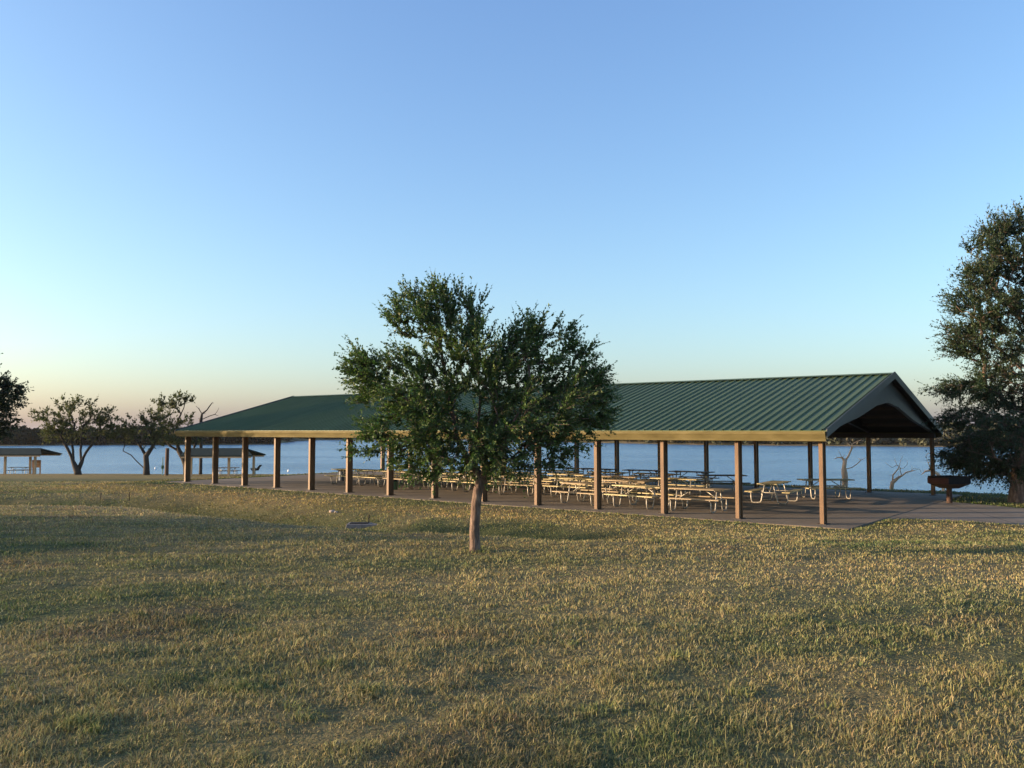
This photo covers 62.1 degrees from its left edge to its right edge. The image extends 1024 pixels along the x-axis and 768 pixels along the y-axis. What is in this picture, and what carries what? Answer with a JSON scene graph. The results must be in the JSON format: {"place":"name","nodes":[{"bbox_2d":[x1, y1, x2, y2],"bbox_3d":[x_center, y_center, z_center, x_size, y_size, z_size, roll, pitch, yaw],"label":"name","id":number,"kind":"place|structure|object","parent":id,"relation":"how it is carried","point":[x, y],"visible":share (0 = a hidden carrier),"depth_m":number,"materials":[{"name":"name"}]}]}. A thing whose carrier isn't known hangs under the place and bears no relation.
{"place":"outdoors","nodes":[
{"label":"outdoors","id":0,"kind":"place"},
{"bbox_2d":[0,440,1013,493],"bbox_3d":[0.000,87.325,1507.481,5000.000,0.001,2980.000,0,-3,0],"label":"lake","id":1,"kind":"structure","parent":0,"point":[783,463],"depth_m":133.19,"materials":[{"name":"blue liquid"}]},
{"bbox_2d":[0,438,1023,767],"bbox_3d":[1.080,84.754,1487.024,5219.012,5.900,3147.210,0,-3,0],"label":"ground","id":2,"kind":"structure","parent":0,"point":[864,696],"depth_m":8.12,"materials":[{"name":"green plant"}]},
{"bbox_2d":[5,467,29,473],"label":"picnic table","id":3,"kind":"object","parent":2,"relation":"on","point":[13,470],"visible":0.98,"depth_m":90.80,"materials":[{"name":"brown wood"}]},
{"bbox_2d":[0,353,34,442],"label":"dark tree","id":4,"kind":"object","parent":2,"relation":"on","point":[7,385],"visible":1,"depth_m":43.87,"materials":[{"name":"green plant"}]},
{"bbox_2d":[0,448,61,473],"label":"picnic shelter","id":5,"kind":"object","parent":2,"relation":"on","point":[30,453],"visible":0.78,"depth_m":91.34,"materials":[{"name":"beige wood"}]},
{"bbox_2d":[32,460,40,473],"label":"notice board","id":6,"kind":"object","parent":2,"relation":"on","point":[39,464],"visible":0.8,"depth_m":91.77,"materials":[{"name":"brown wood"}]},
{"bbox_2d":[27,393,124,474],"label":"shore tree","id":7,"kind":"object","parent":2,"relation":"on","point":[49,429],"visible":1,"depth_m":83.63,"materials":[{"name":"green plant"}]},
{"bbox_2d":[0,425,273,444],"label":"wood","id":8,"kind":"object","parent":2,"relation":"on","point":[27,435],"visible":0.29,"depth_m":280.54,"materials":[{"name":"plant"}]},
{"bbox_2d":[109,405,179,474],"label":"shore tree","id":9,"kind":"object","parent":2,"relation":"on","point":[130,430],"visible":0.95,"depth_m":84.89,"materials":[{"name":"green plant"}]},
{"bbox_2d":[164,448,168,475],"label":"wooden post","id":10,"kind":"object","parent":2,"relation":"on","point":[166,473],"visible":0.85,"depth_m":81.33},
{"bbox_2d":[143,389,204,474],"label":"shore tree","id":11,"kind":"object","parent":2,"relation":"on","point":[172,403],"visible":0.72,"depth_m":87.44,"materials":[{"name":"green plant"}]},
{"bbox_2d":[196,403,218,473],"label":"dead tree","id":12,"kind":"object","parent":2,"relation":"on","point":[200,446],"visible":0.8,"depth_m":88.47,"materials":[{"name":"brown wood"}]},
{"bbox_2d":[180,448,265,475],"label":"picnic shelter","id":13,"kind":"object","parent":2,"relation":"on","point":[228,453],"visible":0.61,"depth_m":79.32,"materials":[{"name":"beige wood"}]},
{"bbox_2d":[218,467,240,475],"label":"picnic table","id":14,"kind":"object","parent":2,"relation":"on","point":[220,470],"visible":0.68,"depth_m":80.67,"materials":[{"name":"brown wood"}]},
{"bbox_2d":[345,522,378,528],"bbox_3d":[-4.476,4.370,26.141,1.231,0.216,0.730,0,-3,-4],"label":"storm drain","id":15,"kind":"object","parent":2,"relation":"on","point":[356,525],"visible":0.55,"depth_m":25.84,"materials":[{"name":"grey concrete"}]},
{"bbox_2d":[281,437,587,440],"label":"hazy wood","id":16,"kind":"object","parent":2,"relation":"on","point":[286,438],"depth_m":360.94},
{"bbox_2d":[332,269,628,551],"bbox_3d":[-0.511,0.453,14.974,5.181,5.058,2.963,0,-3,0],"label":"oak tree","id":17,"kind":"object","parent":2,"relation":"on","point":[493,437],"visible":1,"depth_m":14.72,"materials":[{"name":"green plant"}]},
{"bbox_2d":[581,421,1015,445],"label":"grey wood","id":18,"kind":"object","parent":2,"relation":"on","point":[900,441],"visible":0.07,"depth_m":266.64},
{"bbox_2d":[835,440,862,486],"bbox_3d":[17.500,4.451,43.935,1.584,3.131,0.492,0,-3,-8],"label":"dead tree","id":19,"kind":"object","parent":2,"relation":"on","point":[844,472],"visible":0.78,"depth_m":43.76,"materials":[{"name":"brown wood"}]},
{"bbox_2d":[886,458,920,489],"bbox_3d":[19.735,4.867,42.704,2.446,2.488,0.755,1,-3,-14],"label":"dead tree","id":20,"kind":"object","parent":2,"relation":"on","point":[893,481],"visible":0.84,"depth_m":42.75,"materials":[{"name":"brown wood"}]},
{"bbox_2d":[921,453,944,490],"bbox_3d":[22.005,5.426,44.169,1.297,3.750,0.575,0,-3,0],"label":"dead tree","id":21,"kind":"object","parent":2,"relation":"on","point":[936,473],"visible":0.3,"depth_m":44.26,"materials":[{"name":"brown wood"}]},
{"bbox_2d":[914,196,1023,503],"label":"tall tree","id":22,"kind":"object","parent":2,"relation":"on","point":[966,341],"visible":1,"depth_m":32.13,"materials":[{"name":"green plant"}]},
{"bbox_2d":[0,0,1023,429],"label":"sky","id":23,"kind":"structure","parent":0,"point":[203,198],"materials":[{"name":"blue"}]},
{"bbox_2d":[170,471,961,529],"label":"pavilion floor","id":24,"kind":"structure","parent":0,"point":[859,509],"depth_m":33.26,"materials":[{"name":"grey concrete"}]},
{"bbox_2d":[338,470,345,480],"bbox_3d":[-9.282,4.995,46.563,0.462,0.580,0.462,0,-3,0],"label":"rubbish bin","id":25,"kind":"object","parent":24,"relation":"on","point":[339,477],"visible":0.57,"depth_m":46.38,"materials":[{"name":"grey metal"}]},
{"bbox_2d":[324,468,372,484],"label":"picnic table","id":26,"kind":"object","parent":24,"relation":"on","point":[344,475],"visible":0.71,"depth_m":43.28,"materials":[{"name":"beige wood"}]},
{"bbox_2d":[355,469,400,486],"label":"picnic table","id":27,"kind":"object","parent":24,"relation":"on","point":[378,477],"visible":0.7,"depth_m":42.14,"materials":[{"name":"beige wood"}]},
{"bbox_2d":[394,479,397,489],"bbox_3d":[-5.476,4.666,39.459,0.357,0.460,0.357,0,-3,0],"label":"rubbish bin","id":28,"kind":"object","parent":24,"relation":"on","point":[395,484],"visible":0.51,"depth_m":39.34,"materials":[{"name":"green metal"}]},
{"bbox_2d":[383,468,424,482],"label":"picnic table","id":29,"kind":"object","parent":24,"relation":"on","point":[395,474],"visible":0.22,"depth_m":44.17,"materials":[{"name":"beige wood"}]},
{"bbox_2d":[382,471,430,488],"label":"picnic table","id":30,"kind":"object","parent":24,"relation":"on","point":[403,472],"visible":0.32,"depth_m":40.55,"materials":[{"name":"brown wood"}]},
{"bbox_2d":[421,469,460,484],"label":"picnic table","id":31,"kind":"object","parent":24,"relation":"on","point":[445,476],"visible":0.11,"depth_m":42.87,"materials":[{"name":"beige wood"}]},
{"bbox_2d":[422,472,473,490],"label":"picnic table","id":32,"kind":"object","parent":24,"relation":"on","point":[450,481],"visible":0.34,"depth_m":39.25,"materials":[{"name":"beige wood"}]},
{"bbox_2d":[456,470,502,485],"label":"picnic table","id":33,"kind":"object","parent":24,"relation":"on","point":[469,478],"visible":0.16,"depth_m":41.63,"materials":[{"name":"beige wood"}]},
{"bbox_2d":[456,474,512,493],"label":"picnic table","id":34,"kind":"object","parent":24,"relation":"on","point":[489,483],"visible":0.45,"depth_m":37.77,"materials":[{"name":"beige wood"}]},
{"bbox_2d":[492,475,552,495],"bbox_3d":[0.428,4.356,36.565,2.100,0.763,1.680,-2,-4,33],"label":"picnic table","id":35,"kind":"object","parent":24,"relation":"on","point":[511,483],"visible":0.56,"depth_m":36.38,"materials":[{"name":"brown wood"}]},
{"bbox_2d":[503,468,546,483],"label":"picnic table","id":36,"kind":"object","parent":24,"relation":"on","point":[527,474],"visible":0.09,"depth_m":43.54,"materials":[{"name":"beige wood"}]},
{"bbox_2d":[503,472,553,489],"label":"picnic table","id":37,"kind":"object","parent":24,"relation":"on","point":[529,481],"visible":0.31,"depth_m":39.87,"materials":[{"name":"beige wood"}]},
{"bbox_2d":[175,372,942,524],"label":"pavilion","id":38,"kind":"structure","parent":24,"relation":"on","point":[819,409],"depth_m":32.13,"materials":[{"name":"brown paint"}]},
{"bbox_2d":[542,467,582,481],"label":"picnic table","id":39,"kind":"object","parent":24,"relation":"on","point":[567,472],"visible":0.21,"depth_m":45.33,"materials":[{"name":"brown wood"}]},
{"bbox_2d":[542,470,588,485],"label":"picnic table","id":40,"kind":"object","parent":24,"relation":"on","point":[548,471],"visible":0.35,"depth_m":41.93,"materials":[{"name":"beige wood"}]},
{"bbox_2d":[542,477,593,497],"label":"picnic table","id":41,"kind":"object","parent":24,"relation":"on","point":[563,485],"visible":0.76,"depth_m":35.10,"materials":[{"name":"beige wood"}]},
{"bbox_2d":[542,473,593,490],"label":"picnic table","id":42,"kind":"object","parent":24,"relation":"on","point":[575,475],"visible":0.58,"depth_m":38.42,"materials":[{"name":"beige wood"}]},
{"bbox_2d":[552,481,623,505],"bbox_3d":[2.835,4.099,31.886,2.100,0.763,1.680,-3,-4,44],"label":"picnic table","id":43,"kind":"object","parent":24,"relation":"on","point":[584,490],"visible":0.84,"depth_m":31.82,"materials":[{"name":"brown wood"}]},
{"bbox_2d":[576,468,621,483],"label":"picnic table","id":44,"kind":"object","parent":24,"relation":"on","point":[587,469],"visible":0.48,"depth_m":44.13,"materials":[{"name":"brown wood"}]},
{"bbox_2d":[586,471,636,487],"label":"picnic table","id":45,"kind":"object","parent":24,"relation":"on","point":[618,473],"visible":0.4,"depth_m":40.26,"materials":[{"name":"beige wood"}]},
{"bbox_2d":[590,475,644,493],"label":"picnic table","id":46,"kind":"object","parent":24,"relation":"on","point":[622,477],"visible":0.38,"depth_m":36.75,"materials":[{"name":"brown wood"}]},
{"bbox_2d":[601,479,654,501],"bbox_3d":[4.592,4.197,33.672,2.100,0.763,1.680,-3,-4,44],"label":"picnic table","id":47,"kind":"object","parent":24,"relation":"on","point":[624,480],"visible":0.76,"depth_m":33.54,"materials":[{"name":"brown wood"}]},
{"bbox_2d":[604,484,678,508],"bbox_3d":[4.633,4.021,30.452,2.100,0.763,1.680,-3,-4,45],"label":"picnic table","id":48,"kind":"object","parent":24,"relation":"on","point":[654,487],"visible":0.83,"depth_m":30.42,"materials":[{"name":"beige wood"}]},
{"bbox_2d":[622,469,670,485],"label":"picnic table","id":49,"kind":"object","parent":24,"relation":"on","point":[632,470],"visible":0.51,"depth_m":42.35,"materials":[{"name":"brown wood"}]},
{"bbox_2d":[632,473,684,489],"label":"picnic table","id":50,"kind":"object","parent":24,"relation":"on","point":[669,475],"visible":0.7,"depth_m":39.00,"materials":[{"name":"brown wood"}]},
{"bbox_2d":[650,477,708,497],"bbox_3d":[6.810,4.277,35.121,2.100,0.763,1.680,-2,-4,38],"label":"picnic table","id":51,"kind":"object","parent":24,"relation":"on","point":[683,479],"visible":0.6,"depth_m":34.94,"materials":[{"name":"beige wood"}]},
{"bbox_2d":[669,470,718,486],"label":"picnic table","id":52,"kind":"object","parent":24,"relation":"on","point":[697,472],"visible":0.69,"depth_m":40.96,"materials":[{"name":"brown wood"}]},
{"bbox_2d":[660,487,734,512],"bbox_3d":[6.369,3.942,29.000,2.100,0.763,1.680,-2,-4,36],"label":"picnic table","id":53,"kind":"object","parent":24,"relation":"on","point":[682,498],"visible":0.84,"depth_m":28.87,"materials":[{"name":"brown wood"}]},
{"bbox_2d":[695,474,750,492],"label":"picnic table","id":54,"kind":"object","parent":24,"relation":"on","point":[721,482],"visible":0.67,"depth_m":37.37,"materials":[{"name":"brown wood"}]},
{"bbox_2d":[744,480,803,503],"bbox_3d":[10.021,4.131,32.456,1.680,0.763,2.100,-2,-4,32],"label":"picnic table","id":55,"kind":"object","parent":24,"relation":"on","point":[777,483],"visible":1,"depth_m":32.20,"materials":[{"name":"beige wood"}]},
{"bbox_2d":[792,479,860,498],"bbox_3d":[12.700,4.238,34.420,2.100,0.763,1.680,0,-3,-3],"label":"picnic table","id":56,"kind":"object","parent":24,"relation":"on","point":[837,486],"visible":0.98,"depth_m":34.23,"materials":[{"name":"beige wood"}]},
{"bbox_2d":[883,500,1023,525],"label":"concrete path","id":57,"kind":"structure","parent":0,"point":[953,511],"depth_m":28.15,"materials":[{"name":"grey concrete"}]},
{"bbox_2d":[927,474,970,502],"bbox_3d":[16.649,4.062,32.324,1.131,1.279,1.020,1,-3,-18],"label":"barbecue grill","id":58,"kind":"object","parent":57,"relation":"on","point":[949,483],"visible":0.94,"depth_m":32.05,"materials":[{"name":"metal"}]}
]}

